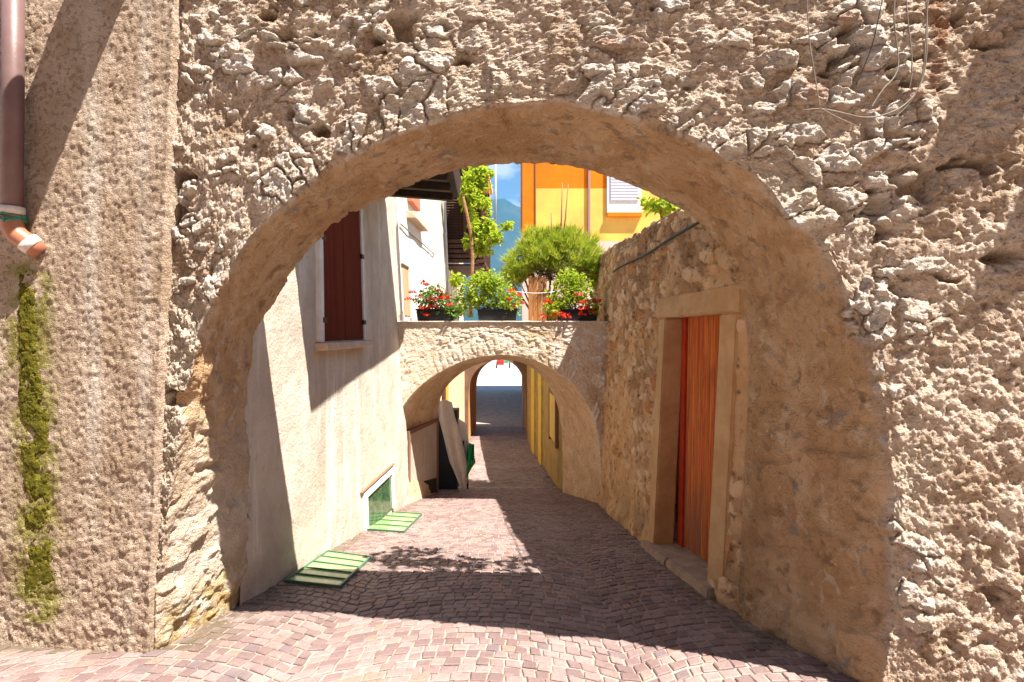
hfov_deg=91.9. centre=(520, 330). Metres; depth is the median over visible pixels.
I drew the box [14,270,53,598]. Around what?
moss
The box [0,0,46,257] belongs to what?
downpipe
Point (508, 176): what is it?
sky
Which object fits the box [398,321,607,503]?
bridge arch
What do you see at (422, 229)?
white house
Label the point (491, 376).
plaza paving
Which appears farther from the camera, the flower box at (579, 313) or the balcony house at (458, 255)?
the balcony house at (458, 255)
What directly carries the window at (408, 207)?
in the white house at (422, 229)
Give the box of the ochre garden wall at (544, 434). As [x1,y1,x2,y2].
[527,365,562,489]
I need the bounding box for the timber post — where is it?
[527,276,548,320]
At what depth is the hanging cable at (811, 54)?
2.11 m
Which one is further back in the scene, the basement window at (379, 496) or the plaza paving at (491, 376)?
the plaza paving at (491, 376)
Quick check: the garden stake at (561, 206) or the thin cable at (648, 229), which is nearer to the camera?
the thin cable at (648, 229)
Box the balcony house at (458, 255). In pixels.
[394,164,495,320]
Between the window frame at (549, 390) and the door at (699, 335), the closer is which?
the door at (699, 335)
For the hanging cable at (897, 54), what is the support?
hanging from the stone archway
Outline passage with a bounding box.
[464,360,526,438]
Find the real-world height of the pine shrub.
2.111 m
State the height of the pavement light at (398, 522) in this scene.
0.309 m
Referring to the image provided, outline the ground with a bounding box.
[0,390,852,681]
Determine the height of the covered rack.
1.800 m
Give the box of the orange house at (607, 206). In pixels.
[521,162,672,426]
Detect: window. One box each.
[360,463,395,530]
[405,198,419,215]
[607,176,640,211]
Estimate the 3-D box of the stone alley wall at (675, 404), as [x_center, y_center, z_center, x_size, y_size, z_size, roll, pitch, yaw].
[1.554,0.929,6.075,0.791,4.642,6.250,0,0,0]
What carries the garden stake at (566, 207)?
in the pine shrub
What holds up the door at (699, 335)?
in the stone alley wall at (675, 404)
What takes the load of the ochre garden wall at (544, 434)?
on the ground
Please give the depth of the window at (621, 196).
20.20 m
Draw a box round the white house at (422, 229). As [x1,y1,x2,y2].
[396,197,448,320]
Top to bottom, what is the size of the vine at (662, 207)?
0.630 m
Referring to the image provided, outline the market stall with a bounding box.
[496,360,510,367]
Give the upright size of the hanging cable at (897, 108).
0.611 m
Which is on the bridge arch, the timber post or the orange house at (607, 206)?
the timber post
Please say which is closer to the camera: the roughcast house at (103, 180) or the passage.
the roughcast house at (103, 180)
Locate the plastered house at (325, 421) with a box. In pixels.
[240,169,461,605]
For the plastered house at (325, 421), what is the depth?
4.79 m
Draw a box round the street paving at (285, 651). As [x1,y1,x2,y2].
[0,426,858,681]
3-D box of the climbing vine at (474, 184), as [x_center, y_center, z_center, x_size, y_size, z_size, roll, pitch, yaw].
[-0.981,-2.348,12.460,1.702,4.028,1.094,0,0,0]
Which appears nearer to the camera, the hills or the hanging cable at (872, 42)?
the hanging cable at (872, 42)
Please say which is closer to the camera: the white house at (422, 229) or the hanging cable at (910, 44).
the hanging cable at (910, 44)
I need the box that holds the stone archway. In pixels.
[153,0,1023,681]
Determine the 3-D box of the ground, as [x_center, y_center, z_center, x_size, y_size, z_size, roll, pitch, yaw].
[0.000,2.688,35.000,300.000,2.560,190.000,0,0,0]
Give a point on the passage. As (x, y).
(471, 374)
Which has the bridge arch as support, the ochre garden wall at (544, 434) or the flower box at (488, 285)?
the flower box at (488, 285)
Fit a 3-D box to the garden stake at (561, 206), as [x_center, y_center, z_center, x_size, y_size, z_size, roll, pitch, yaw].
[0.726,-2.025,9.000,0.089,1.320,0.035,0,0,0]
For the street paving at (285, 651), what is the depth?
3.05 m
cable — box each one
[612,221,699,272]
[614,209,680,256]
[802,0,927,117]
[807,0,819,107]
[820,0,928,126]
[856,0,882,84]
[870,0,898,108]
[906,0,912,88]
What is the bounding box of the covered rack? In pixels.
[438,400,474,490]
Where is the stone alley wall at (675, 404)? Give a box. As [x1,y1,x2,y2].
[593,209,747,611]
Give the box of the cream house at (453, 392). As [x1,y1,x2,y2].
[439,371,464,421]
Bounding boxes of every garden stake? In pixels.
[560,183,562,230]
[563,184,568,230]
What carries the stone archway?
on the ground
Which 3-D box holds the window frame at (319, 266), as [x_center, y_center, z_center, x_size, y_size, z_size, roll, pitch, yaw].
[-1.873,-0.707,5.189,0.106,1.626,1.338,0,0,-1]
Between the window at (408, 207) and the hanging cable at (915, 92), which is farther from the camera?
the window at (408, 207)
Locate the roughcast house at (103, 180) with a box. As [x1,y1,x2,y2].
[0,0,182,653]
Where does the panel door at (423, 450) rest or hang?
attached to the bridge arch
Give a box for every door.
[406,418,438,493]
[678,315,719,562]
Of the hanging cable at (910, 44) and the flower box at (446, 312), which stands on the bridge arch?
the flower box at (446, 312)
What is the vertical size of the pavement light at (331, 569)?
0.245 m
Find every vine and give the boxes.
[449,165,514,316]
[636,196,679,218]
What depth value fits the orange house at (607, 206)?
20.30 m
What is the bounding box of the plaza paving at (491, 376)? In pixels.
[476,360,521,389]
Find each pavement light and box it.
[284,550,370,588]
[367,511,421,532]
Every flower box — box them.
[404,279,462,320]
[450,267,525,320]
[539,268,602,320]
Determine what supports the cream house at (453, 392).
on the ground
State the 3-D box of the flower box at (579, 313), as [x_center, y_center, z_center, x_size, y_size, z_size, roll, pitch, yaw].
[0.795,-0.586,7.896,1.005,0.889,0.608,0,0,0]
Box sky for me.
[488,162,520,206]
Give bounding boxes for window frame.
[315,209,365,341]
[548,388,558,448]
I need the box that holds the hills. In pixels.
[463,198,521,320]
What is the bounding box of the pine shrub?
[498,219,605,320]
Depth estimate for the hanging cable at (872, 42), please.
2.10 m
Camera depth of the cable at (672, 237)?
4.83 m

